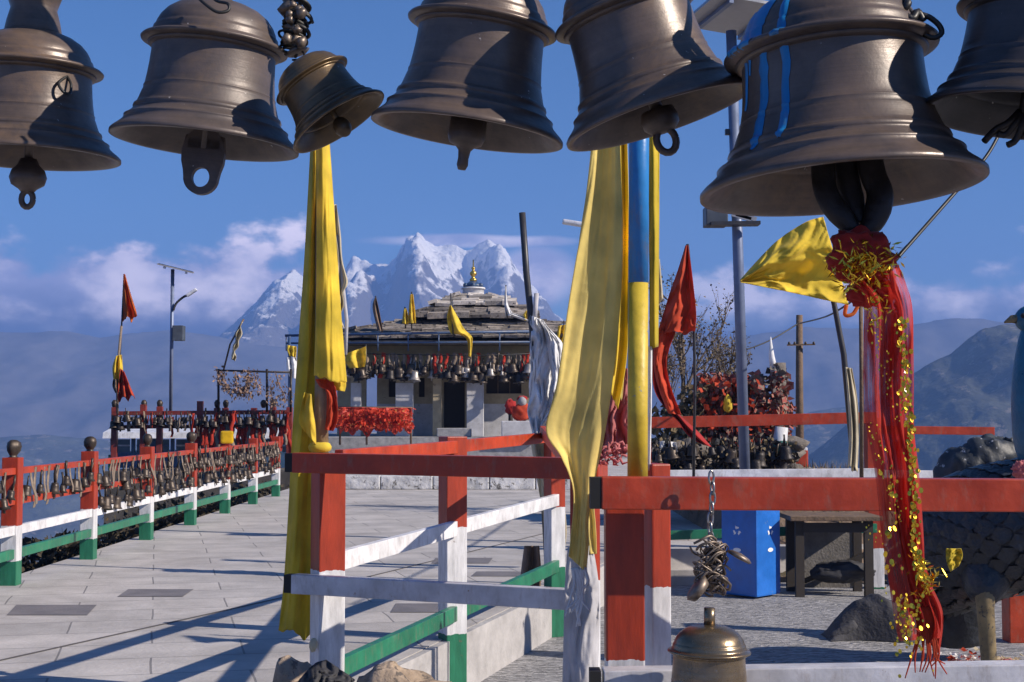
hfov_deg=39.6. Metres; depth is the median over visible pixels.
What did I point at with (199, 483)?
bell
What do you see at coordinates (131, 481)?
bell
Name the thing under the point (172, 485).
bell
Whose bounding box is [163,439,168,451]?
window
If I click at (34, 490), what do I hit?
ribbon
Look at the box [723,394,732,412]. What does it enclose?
tied cloth
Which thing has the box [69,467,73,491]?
ribbon
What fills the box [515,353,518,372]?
ribbon
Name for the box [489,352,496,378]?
ribbon
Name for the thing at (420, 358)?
ribbon
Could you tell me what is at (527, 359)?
ribbon
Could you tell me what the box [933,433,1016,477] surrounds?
bundle
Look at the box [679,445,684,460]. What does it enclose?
bell
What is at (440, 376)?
bell
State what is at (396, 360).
ribbon
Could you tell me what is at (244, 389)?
garland frame
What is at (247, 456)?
bell
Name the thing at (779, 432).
painted post
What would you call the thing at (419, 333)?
railing
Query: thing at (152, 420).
bell
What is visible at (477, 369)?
bell
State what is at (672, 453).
bell
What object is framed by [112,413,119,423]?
bell
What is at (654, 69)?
hanging bell
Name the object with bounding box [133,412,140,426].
bell
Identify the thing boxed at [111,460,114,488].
ribbon
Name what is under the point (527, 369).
bell
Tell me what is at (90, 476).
bell
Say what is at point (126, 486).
bell
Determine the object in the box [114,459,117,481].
ribbon
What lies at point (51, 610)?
paving
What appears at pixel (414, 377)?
bell
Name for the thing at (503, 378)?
bell
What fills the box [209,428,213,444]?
ribbon
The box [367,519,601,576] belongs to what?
paving
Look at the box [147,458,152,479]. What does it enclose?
bell
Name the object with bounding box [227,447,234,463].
bell
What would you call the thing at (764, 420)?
railing
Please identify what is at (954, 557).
tied cloth
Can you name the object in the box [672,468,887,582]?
bank
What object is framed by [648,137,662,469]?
flag
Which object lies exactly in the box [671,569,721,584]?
steps
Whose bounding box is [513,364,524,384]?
bell
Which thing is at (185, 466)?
bell
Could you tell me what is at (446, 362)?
ribbon
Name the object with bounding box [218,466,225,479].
bell
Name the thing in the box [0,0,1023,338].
sky
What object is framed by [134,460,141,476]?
bell
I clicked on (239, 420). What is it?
bell
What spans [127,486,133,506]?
bell
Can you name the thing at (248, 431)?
ribbon
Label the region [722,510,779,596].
litter bin
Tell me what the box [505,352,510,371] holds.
ribbon
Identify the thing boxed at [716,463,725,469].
bell
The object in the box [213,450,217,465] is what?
bell
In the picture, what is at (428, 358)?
ribbon
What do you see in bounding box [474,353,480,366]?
ribbon
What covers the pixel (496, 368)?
bell
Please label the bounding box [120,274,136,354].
flag
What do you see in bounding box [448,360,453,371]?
bell
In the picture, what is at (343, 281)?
flag
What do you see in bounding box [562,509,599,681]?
cloth
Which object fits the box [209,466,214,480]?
bell
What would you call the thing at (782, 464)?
bell
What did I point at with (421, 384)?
window
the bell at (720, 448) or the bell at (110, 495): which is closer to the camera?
the bell at (110, 495)
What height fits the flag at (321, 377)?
2.933 m
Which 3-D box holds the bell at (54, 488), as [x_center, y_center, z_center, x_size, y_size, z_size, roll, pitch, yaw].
[-4.429,1.357,13.793,0.133,0.316,0.126,7,-2,-14]
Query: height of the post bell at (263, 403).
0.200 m
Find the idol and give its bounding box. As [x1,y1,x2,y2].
[512,395,528,420]
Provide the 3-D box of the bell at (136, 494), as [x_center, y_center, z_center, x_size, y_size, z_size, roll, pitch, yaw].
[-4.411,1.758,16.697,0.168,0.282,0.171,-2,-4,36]
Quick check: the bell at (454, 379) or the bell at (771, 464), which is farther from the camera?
the bell at (454, 379)
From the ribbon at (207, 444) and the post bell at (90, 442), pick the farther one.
the ribbon at (207, 444)
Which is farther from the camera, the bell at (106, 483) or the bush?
the bush
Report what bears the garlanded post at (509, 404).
on the terrace at (349, 442)
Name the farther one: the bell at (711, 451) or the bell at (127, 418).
the bell at (127, 418)
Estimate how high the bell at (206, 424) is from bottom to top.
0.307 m
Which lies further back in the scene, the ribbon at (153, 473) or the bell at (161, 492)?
the bell at (161, 492)
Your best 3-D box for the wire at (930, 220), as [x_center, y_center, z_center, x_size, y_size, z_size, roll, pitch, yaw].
[0.734,-0.243,2.411,0.301,0.249,0.017,2,-4,-37]
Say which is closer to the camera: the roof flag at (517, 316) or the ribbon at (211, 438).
the ribbon at (211, 438)
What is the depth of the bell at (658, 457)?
19.42 m
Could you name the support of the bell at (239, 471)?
hanging from the railing at (13, 550)
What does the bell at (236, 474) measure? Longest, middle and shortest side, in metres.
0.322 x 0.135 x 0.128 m
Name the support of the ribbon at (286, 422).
hanging from the railing at (200, 412)
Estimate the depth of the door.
46.62 m
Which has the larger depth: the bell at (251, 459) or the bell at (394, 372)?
the bell at (394, 372)
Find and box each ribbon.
[4,472,6,497]
[29,473,37,503]
[32,467,36,507]
[43,467,46,500]
[46,465,50,503]
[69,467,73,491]
[78,463,82,496]
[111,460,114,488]
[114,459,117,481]
[118,459,120,481]
[143,411,145,431]
[150,464,156,485]
[170,417,173,436]
[171,453,174,479]
[177,417,180,431]
[188,414,192,431]
[194,425,199,448]
[201,428,204,444]
[202,425,208,447]
[203,431,208,446]
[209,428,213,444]
[213,427,219,446]
[218,424,222,443]
[229,410,235,430]
[236,425,241,451]
[240,429,244,444]
[245,425,251,443]
[250,424,254,437]
[257,425,261,448]
[261,427,265,446]
[268,424,272,448]
[279,426,283,446]
[283,412,289,433]
[283,429,287,444]
[285,413,287,432]
[287,425,291,452]
[378,352,385,377]
[387,354,391,369]
[391,353,394,371]
[394,355,397,367]
[402,355,405,370]
[418,353,423,375]
[424,353,429,374]
[432,354,437,373]
[435,353,440,376]
[438,353,442,371]
[444,353,449,368]
[451,353,456,372]
[464,353,469,367]
[470,353,472,371]
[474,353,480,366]
[485,353,490,374]
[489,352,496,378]
[502,355,505,371]
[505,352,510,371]
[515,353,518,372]
[520,354,524,372]
[525,352,529,377]
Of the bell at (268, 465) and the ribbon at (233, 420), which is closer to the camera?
the bell at (268, 465)
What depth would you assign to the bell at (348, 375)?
44.27 m
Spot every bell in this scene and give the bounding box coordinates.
[0,0,120,209]
[0,480,10,513]
[6,440,21,457]
[6,475,15,502]
[23,476,31,497]
[36,470,44,495]
[50,465,60,496]
[59,472,67,495]
[60,460,71,487]
[68,468,82,493]
[81,462,89,490]
[84,436,96,450]
[86,458,94,483]
[97,464,102,482]
[98,483,105,506]
[99,489,113,511]
[100,466,111,488]
[107,486,115,502]
[108,0,298,194]
[109,414,116,429]
[111,485,121,509]
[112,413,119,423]
[115,415,124,431]
[117,463,128,482]
[119,469,132,491]
[122,490,129,501]
[124,408,131,422]
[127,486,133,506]
[129,460,135,478]
[129,466,134,485]
[131,479,142,502]
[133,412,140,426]
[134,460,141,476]
[138,417,143,428]
[140,474,145,500]
[141,461,150,479]
[143,434,151,446]
[144,473,151,494]
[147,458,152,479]
[150,412,156,425]
[156,412,165,427]
[156,466,165,483]
[156,484,166,496]
[157,400,162,406]
[164,408,168,423]
[164,461,170,481]
[164,482,170,491]
[165,472,177,492]
[166,451,171,468]
[167,412,172,424]
[171,456,180,476]
[172,414,177,428]
[175,475,179,491]
[179,411,183,428]
[179,455,187,471]
[179,469,185,485]
[180,472,187,489]
[182,455,189,476]
[186,432,196,442]
[186,469,195,487]
[186,472,191,486]
[188,453,193,470]
[192,452,197,464]
[193,415,200,426]
[197,448,203,470]
[197,471,203,487]
[199,446,204,464]
[200,410,205,423]
[202,468,211,483]
[203,416,210,428]
[204,445,208,464]
[206,455,212,467]
[209,414,213,425]
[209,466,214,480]
[212,416,217,427]
[212,471,218,480]
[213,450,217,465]
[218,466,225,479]
[219,410,224,423]
[221,466,228,484]
[222,410,229,423]
[223,400,228,407]
[224,464,230,477]
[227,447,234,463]
[230,472,237,484]
[234,466,239,479]
[235,410,242,424]
[236,446,243,462]
[237,464,242,476]
[242,465,247,476]
[245,411,252,424]
[246,443,249,460]
[246,463,252,477]
[247,448,254,463]
[249,455,255,471]
[252,420,261,429]
[254,449,259,461]
[259,410,265,421]
[260,400,265,407]
[263,464,268,473]
[265,408,273,423]
[266,453,271,469]
[269,461,275,474]
[270,445,278,457]
[274,412,279,423]
[275,440,281,453]
[276,51,383,152]
[280,411,285,427]
[346,364,350,377]
[347,367,355,373]
[353,368,363,382]
[357,367,367,379]
[367,362,374,378]
[371,0,562,170]
[371,355,374,375]
[374,361,378,375]
[378,357,385,373]
[384,362,394,380]
[391,361,396,381]
[394,359,404,377]
[396,361,406,380]
[404,355,414,373]
[405,357,411,379]
[408,362,420,382]
[420,360,426,373]
[427,357,435,380]
[436,364,443,373]
[437,362,446,379]
[443,363,451,379]
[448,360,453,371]
[448,364,459,383]
[453,356,462,375]
[460,364,468,381]
[461,359,470,377]
[467,364,478,383]
[474,356,480,375]
[475,363,487,384]
[481,358,487,373]
[486,362,494,376]
[488,363,495,371]
[495,353,500,373]
[497,363,509,382]
[508,356,518,373]
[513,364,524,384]
[522,358,529,379]
[523,355,529,375]
[555,0,741,155]
[651,444,655,461]
[654,447,662,461]
[661,435,672,460]
[667,436,679,461]
[667,607,750,681]
[677,461,684,469]
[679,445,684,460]
[681,442,686,464]
[685,439,698,456]
[685,449,691,469]
[686,438,701,459]
[695,451,701,469]
[698,457,704,469]
[700,0,989,231]
[708,441,716,455]
[714,434,726,459]
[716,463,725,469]
[721,437,736,463]
[725,445,734,468]
[729,449,738,468]
[750,448,762,468]
[752,438,767,466]
[762,451,768,468]
[767,444,775,458]
[768,450,775,468]
[772,459,779,468]
[774,443,779,461]
[776,444,787,468]
[778,434,793,461]
[926,0,1023,147]
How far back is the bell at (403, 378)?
44.33 m
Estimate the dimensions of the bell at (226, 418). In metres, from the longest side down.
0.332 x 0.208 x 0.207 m
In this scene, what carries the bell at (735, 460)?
hanging from the offering mound
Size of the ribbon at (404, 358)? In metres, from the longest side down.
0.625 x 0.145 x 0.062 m
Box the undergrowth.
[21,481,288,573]
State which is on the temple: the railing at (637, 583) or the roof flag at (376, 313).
the roof flag at (376, 313)
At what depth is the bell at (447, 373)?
44.22 m
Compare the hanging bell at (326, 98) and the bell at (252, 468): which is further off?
the bell at (252, 468)
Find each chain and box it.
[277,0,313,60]
[687,470,750,601]
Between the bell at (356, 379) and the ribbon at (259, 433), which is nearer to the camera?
the ribbon at (259, 433)
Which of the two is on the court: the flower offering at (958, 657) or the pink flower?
the flower offering at (958, 657)
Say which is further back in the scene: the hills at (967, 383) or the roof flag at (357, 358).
the hills at (967, 383)
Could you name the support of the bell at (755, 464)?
hanging from the offering mound
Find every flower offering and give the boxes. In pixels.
[934,647,980,660]
[972,647,1023,659]
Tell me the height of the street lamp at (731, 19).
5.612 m
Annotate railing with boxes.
[0,436,280,585]
[111,401,292,470]
[284,426,599,681]
[285,330,529,350]
[589,461,1023,681]
[650,412,994,588]
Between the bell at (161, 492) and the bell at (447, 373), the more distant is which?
the bell at (447, 373)
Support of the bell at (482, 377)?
hanging from the temple
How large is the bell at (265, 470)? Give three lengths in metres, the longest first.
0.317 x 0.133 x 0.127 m
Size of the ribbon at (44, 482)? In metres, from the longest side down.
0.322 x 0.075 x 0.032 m
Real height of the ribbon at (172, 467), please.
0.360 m
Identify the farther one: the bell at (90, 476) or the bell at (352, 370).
the bell at (352, 370)
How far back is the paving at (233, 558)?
12.27 m
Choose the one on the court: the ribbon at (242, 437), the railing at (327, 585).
the railing at (327, 585)
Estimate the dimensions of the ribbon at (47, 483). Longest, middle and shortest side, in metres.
0.373 x 0.086 x 0.038 m
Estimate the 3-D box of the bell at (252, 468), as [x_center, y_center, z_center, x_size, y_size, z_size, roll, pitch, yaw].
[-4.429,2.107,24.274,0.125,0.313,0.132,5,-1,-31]
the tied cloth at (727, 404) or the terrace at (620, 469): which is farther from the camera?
the terrace at (620, 469)
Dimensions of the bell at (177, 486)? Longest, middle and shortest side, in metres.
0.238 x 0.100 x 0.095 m
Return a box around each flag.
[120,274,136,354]
[222,319,243,371]
[278,144,346,651]
[334,204,348,354]
[345,344,366,371]
[373,296,382,332]
[402,307,408,328]
[408,292,415,328]
[447,293,472,356]
[504,285,511,318]
[509,312,527,321]
[546,144,628,626]
[557,320,564,342]
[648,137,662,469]
[653,244,695,475]
[740,217,863,476]
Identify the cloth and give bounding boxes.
[112,326,134,412]
[220,431,233,443]
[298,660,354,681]
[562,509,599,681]
[599,368,627,465]
[649,328,710,446]
[660,441,676,449]
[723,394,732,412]
[825,225,946,678]
[946,548,962,571]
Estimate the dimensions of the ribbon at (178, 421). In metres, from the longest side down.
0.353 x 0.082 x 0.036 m
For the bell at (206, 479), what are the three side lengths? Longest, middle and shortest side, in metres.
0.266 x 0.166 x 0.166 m
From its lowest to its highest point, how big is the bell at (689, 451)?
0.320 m
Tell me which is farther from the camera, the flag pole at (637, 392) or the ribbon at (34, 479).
the ribbon at (34, 479)
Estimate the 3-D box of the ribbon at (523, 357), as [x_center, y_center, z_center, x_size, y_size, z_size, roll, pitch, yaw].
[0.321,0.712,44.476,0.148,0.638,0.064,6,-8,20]
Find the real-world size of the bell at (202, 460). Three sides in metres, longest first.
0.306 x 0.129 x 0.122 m
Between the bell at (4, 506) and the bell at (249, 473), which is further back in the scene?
the bell at (249, 473)
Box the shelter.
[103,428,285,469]
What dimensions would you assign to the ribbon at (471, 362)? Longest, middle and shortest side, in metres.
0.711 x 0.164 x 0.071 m
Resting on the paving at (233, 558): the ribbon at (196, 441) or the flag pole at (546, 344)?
the flag pole at (546, 344)
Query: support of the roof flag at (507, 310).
on the temple
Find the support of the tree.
on the bank
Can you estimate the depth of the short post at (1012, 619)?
12.00 m
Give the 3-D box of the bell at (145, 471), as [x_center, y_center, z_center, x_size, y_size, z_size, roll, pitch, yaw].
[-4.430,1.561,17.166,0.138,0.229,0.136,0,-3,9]
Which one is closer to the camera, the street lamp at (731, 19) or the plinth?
the street lamp at (731, 19)
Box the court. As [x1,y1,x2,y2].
[481,582,1023,681]
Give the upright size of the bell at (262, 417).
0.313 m
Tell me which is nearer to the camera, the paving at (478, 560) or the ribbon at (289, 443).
the paving at (478, 560)
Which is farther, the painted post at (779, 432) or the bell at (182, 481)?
the painted post at (779, 432)
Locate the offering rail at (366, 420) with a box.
[335,406,415,444]
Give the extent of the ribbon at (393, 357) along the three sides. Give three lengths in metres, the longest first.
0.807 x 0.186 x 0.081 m
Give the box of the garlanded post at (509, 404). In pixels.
[504,398,516,420]
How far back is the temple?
45.90 m
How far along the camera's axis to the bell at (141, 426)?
34.14 m
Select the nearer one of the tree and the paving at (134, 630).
the paving at (134, 630)
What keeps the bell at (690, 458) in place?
hanging from the offering mound
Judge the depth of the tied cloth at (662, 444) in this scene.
19.54 m
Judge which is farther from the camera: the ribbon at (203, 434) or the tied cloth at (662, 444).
the ribbon at (203, 434)
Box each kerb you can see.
[346,475,626,489]
[397,563,603,681]
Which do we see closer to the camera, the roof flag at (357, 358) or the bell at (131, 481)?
the bell at (131, 481)
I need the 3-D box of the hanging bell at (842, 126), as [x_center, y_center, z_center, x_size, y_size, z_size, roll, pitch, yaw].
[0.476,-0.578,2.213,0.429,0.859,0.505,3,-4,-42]
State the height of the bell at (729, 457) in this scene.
0.392 m
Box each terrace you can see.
[283,433,626,458]
[346,459,626,488]
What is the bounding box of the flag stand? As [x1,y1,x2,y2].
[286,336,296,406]
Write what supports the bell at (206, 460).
hanging from the railing at (13, 550)
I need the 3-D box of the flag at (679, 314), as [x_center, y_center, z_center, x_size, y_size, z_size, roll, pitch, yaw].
[1.544,0.178,13.429,0.413,2.221,0.211,0,-3,0]
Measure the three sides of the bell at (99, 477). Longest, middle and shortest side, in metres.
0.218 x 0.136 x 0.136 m
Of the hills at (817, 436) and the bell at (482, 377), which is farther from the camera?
the hills at (817, 436)
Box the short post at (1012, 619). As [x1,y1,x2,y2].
[1001,594,1023,642]
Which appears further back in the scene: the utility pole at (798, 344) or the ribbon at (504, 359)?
the ribbon at (504, 359)
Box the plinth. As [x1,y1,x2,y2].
[501,421,531,435]
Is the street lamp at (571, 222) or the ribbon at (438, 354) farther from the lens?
the ribbon at (438, 354)
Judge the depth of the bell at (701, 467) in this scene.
19.46 m
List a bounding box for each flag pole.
[519,212,566,585]
[627,138,648,475]
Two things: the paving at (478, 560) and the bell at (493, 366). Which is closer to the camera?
the paving at (478, 560)
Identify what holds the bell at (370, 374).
hanging from the temple
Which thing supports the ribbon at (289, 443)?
attached to the railing at (200, 412)
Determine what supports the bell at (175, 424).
hanging from the railing at (200, 412)
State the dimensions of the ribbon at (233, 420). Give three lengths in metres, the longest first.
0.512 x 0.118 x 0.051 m
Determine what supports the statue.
on the court
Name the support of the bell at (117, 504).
attached to the railing at (13, 550)
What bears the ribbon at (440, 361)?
hanging from the temple
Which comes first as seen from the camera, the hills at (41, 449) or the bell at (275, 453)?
the bell at (275, 453)
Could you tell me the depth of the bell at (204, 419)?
34.14 m
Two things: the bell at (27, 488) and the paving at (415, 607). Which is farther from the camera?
the bell at (27, 488)
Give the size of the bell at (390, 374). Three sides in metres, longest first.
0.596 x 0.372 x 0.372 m
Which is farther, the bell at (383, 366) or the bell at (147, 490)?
the bell at (383, 366)
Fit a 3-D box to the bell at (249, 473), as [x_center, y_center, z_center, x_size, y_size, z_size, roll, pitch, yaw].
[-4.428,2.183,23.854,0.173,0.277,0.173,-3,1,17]
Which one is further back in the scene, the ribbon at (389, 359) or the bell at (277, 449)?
the ribbon at (389, 359)
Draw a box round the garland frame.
[212,365,294,412]
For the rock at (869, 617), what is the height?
0.374 m
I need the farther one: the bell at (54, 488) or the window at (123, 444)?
the window at (123, 444)
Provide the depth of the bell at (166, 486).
18.22 m
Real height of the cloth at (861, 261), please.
0.665 m
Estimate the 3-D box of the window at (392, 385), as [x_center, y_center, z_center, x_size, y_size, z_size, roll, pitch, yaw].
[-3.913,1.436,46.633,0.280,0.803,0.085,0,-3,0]
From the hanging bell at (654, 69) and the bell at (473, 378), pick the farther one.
the bell at (473, 378)
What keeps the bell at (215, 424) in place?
hanging from the railing at (200, 412)
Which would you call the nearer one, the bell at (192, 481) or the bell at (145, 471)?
the bell at (145, 471)
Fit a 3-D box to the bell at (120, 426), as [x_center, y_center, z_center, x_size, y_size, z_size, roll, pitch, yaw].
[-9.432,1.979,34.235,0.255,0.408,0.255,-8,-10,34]
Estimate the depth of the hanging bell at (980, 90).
2.05 m
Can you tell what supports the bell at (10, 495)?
attached to the railing at (13, 550)
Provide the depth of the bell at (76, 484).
14.37 m
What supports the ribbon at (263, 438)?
attached to the railing at (200, 412)
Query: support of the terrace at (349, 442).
on the terrace at (620, 469)
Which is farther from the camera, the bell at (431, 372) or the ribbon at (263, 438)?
the bell at (431, 372)
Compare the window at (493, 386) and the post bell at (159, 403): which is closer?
the post bell at (159, 403)
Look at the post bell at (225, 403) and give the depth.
34.42 m
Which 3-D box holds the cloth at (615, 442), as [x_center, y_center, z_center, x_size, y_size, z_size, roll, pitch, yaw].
[0.369,0.194,5.258,0.148,0.536,0.179,0,-3,0]
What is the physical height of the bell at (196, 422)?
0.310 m
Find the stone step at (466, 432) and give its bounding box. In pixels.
[437,428,471,436]
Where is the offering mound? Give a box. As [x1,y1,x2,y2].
[651,369,809,469]
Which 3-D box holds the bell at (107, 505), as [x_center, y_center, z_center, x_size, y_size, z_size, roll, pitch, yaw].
[-4.427,1.720,15.485,0.175,0.291,0.173,0,-3,-9]
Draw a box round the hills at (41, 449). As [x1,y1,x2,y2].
[0,434,175,561]
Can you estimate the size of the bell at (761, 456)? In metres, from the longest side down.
0.429 x 0.268 x 0.268 m
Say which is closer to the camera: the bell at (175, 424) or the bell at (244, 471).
the bell at (244, 471)
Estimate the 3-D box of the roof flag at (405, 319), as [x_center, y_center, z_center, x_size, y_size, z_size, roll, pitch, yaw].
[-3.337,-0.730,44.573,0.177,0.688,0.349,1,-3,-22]
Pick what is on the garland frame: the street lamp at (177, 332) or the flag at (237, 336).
the flag at (237, 336)
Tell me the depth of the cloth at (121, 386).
33.36 m
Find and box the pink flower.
[1011,460,1023,477]
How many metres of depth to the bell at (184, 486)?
19.15 m
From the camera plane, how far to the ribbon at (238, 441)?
34.26 m
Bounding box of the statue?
[884,307,1023,660]
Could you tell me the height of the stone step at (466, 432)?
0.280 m
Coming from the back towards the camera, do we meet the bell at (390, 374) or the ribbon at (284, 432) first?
the bell at (390, 374)
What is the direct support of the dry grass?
on the bank
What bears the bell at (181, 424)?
hanging from the railing at (200, 412)
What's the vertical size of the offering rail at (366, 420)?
1.081 m
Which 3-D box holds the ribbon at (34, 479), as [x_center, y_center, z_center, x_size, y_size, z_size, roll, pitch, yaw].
[-4.449,1.362,13.259,0.020,0.379,0.090,0,-3,-1]
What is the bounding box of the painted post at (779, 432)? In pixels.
[771,426,787,461]
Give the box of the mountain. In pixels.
[218,232,564,347]
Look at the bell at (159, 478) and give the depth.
17.80 m
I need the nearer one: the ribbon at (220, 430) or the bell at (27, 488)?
the bell at (27, 488)
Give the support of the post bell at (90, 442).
on the railing at (13, 550)
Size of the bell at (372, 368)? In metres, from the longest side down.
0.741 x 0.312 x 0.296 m
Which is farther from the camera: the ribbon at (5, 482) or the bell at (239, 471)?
the bell at (239, 471)
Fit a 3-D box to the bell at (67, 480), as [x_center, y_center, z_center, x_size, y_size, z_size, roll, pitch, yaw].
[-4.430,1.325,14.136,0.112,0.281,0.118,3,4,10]
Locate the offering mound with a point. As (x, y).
(712, 392)
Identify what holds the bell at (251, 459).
hanging from the railing at (13, 550)
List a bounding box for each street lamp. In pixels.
[157,263,197,410]
[562,219,581,226]
[693,0,767,468]
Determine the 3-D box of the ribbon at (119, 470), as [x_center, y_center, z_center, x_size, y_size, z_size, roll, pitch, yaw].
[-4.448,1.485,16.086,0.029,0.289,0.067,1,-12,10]
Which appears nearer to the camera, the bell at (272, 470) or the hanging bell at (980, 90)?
the hanging bell at (980, 90)
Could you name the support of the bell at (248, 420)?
hanging from the railing at (200, 412)
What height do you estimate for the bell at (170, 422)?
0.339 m
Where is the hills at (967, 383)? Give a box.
[808,324,1020,469]
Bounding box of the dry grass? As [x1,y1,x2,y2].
[680,459,847,539]
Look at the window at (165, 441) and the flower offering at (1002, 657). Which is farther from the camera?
the window at (165, 441)
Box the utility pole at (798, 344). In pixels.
[787,315,814,467]
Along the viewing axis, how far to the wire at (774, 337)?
23.59 m
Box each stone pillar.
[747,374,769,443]
[765,337,794,440]
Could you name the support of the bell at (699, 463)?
hanging from the offering mound
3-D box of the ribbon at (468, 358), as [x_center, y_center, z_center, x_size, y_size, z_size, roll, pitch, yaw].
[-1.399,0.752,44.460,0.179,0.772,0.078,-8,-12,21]
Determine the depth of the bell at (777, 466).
19.50 m
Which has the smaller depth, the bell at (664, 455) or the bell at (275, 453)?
the bell at (664, 455)
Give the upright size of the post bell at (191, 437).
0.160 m
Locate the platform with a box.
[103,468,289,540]
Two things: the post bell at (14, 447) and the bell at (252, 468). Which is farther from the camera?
the bell at (252, 468)
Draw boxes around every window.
[118,439,129,451]
[137,439,139,451]
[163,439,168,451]
[176,439,188,450]
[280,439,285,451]
[389,380,395,396]
[419,378,424,396]
[486,375,521,393]
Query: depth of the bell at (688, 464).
19.40 m
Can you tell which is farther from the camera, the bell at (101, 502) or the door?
the door
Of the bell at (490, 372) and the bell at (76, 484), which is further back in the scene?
the bell at (490, 372)
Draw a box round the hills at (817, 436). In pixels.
[788,402,858,454]
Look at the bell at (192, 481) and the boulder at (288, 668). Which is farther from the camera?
the bell at (192, 481)
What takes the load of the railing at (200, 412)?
on the platform
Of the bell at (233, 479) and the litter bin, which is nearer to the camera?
the litter bin
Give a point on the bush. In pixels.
(721, 366)
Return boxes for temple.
[337,260,565,435]
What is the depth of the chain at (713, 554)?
4.31 m
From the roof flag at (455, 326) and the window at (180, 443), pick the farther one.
the roof flag at (455, 326)
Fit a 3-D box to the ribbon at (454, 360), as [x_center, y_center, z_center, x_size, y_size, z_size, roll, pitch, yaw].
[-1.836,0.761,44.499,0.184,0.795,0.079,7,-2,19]
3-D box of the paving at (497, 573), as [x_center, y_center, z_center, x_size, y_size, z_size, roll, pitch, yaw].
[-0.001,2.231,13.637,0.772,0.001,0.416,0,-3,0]
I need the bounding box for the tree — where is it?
[648,266,750,438]
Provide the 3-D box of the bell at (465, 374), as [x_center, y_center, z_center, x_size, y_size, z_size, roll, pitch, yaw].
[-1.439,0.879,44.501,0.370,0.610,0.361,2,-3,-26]
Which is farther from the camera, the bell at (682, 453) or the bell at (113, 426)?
the bell at (113, 426)
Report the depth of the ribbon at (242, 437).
34.25 m
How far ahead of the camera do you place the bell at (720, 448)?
19.52 m
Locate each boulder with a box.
[273,655,311,681]
[357,661,451,681]
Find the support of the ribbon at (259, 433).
attached to the railing at (200, 412)
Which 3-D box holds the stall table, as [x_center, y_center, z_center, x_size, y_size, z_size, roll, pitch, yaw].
[3.426,2.299,15.349,0.977,0.858,0.750,0,-3,0]
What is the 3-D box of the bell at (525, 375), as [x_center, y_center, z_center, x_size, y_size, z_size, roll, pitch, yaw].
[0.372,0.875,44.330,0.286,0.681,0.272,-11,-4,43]
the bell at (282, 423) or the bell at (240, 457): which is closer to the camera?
the bell at (240, 457)
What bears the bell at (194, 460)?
hanging from the railing at (13, 550)
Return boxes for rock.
[810,559,875,583]
[821,593,914,641]
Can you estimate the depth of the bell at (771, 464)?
19.60 m
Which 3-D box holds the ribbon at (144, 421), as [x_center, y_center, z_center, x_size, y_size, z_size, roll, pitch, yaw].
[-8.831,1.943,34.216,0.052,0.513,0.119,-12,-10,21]
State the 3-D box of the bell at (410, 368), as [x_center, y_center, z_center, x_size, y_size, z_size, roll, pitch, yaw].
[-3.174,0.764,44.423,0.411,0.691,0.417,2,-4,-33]
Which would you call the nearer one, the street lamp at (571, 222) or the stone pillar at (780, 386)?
the stone pillar at (780, 386)
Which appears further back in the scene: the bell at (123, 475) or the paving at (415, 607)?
the bell at (123, 475)
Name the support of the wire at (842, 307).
attached to the utility pole at (798, 344)
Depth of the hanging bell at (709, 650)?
4.17 m
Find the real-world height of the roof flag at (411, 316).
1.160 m
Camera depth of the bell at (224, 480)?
21.79 m
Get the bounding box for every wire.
[367,353,529,355]
[734,323,798,352]
[799,244,906,323]
[896,137,998,261]
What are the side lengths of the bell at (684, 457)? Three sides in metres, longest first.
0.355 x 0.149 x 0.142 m
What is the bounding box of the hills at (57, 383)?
[0,318,1013,448]
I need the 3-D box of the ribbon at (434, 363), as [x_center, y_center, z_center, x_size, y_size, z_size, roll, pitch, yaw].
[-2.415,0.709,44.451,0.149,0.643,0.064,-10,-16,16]
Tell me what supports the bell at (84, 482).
attached to the railing at (13, 550)
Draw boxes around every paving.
[0,467,862,681]
[0,597,281,659]
[7,605,95,614]
[117,589,192,596]
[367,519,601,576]
[391,603,437,611]
[432,558,491,562]
[472,571,520,575]
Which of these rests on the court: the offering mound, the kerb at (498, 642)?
the kerb at (498, 642)
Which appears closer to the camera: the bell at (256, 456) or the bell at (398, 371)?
the bell at (256, 456)
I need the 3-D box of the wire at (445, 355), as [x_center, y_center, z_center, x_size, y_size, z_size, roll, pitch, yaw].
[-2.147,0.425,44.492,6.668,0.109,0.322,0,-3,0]
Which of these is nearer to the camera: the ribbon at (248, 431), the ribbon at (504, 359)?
the ribbon at (248, 431)
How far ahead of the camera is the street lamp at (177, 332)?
35.18 m
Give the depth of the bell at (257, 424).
34.12 m
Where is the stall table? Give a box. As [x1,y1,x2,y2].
[780,512,879,596]
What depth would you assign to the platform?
33.96 m
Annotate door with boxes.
[442,379,466,427]
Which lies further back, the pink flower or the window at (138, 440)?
the window at (138, 440)
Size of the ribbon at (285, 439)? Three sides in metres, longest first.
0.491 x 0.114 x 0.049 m
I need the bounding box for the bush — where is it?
[699,324,754,375]
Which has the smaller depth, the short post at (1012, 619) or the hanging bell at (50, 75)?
the hanging bell at (50, 75)
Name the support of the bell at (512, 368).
hanging from the temple
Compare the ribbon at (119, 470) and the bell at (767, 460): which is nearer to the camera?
the ribbon at (119, 470)
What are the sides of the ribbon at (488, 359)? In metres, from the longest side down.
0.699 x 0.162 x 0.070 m
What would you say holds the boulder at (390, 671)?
on the court
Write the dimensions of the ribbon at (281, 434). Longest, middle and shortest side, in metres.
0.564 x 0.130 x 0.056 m
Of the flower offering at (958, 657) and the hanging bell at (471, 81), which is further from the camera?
the flower offering at (958, 657)
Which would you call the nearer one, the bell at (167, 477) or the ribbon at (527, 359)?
the bell at (167, 477)

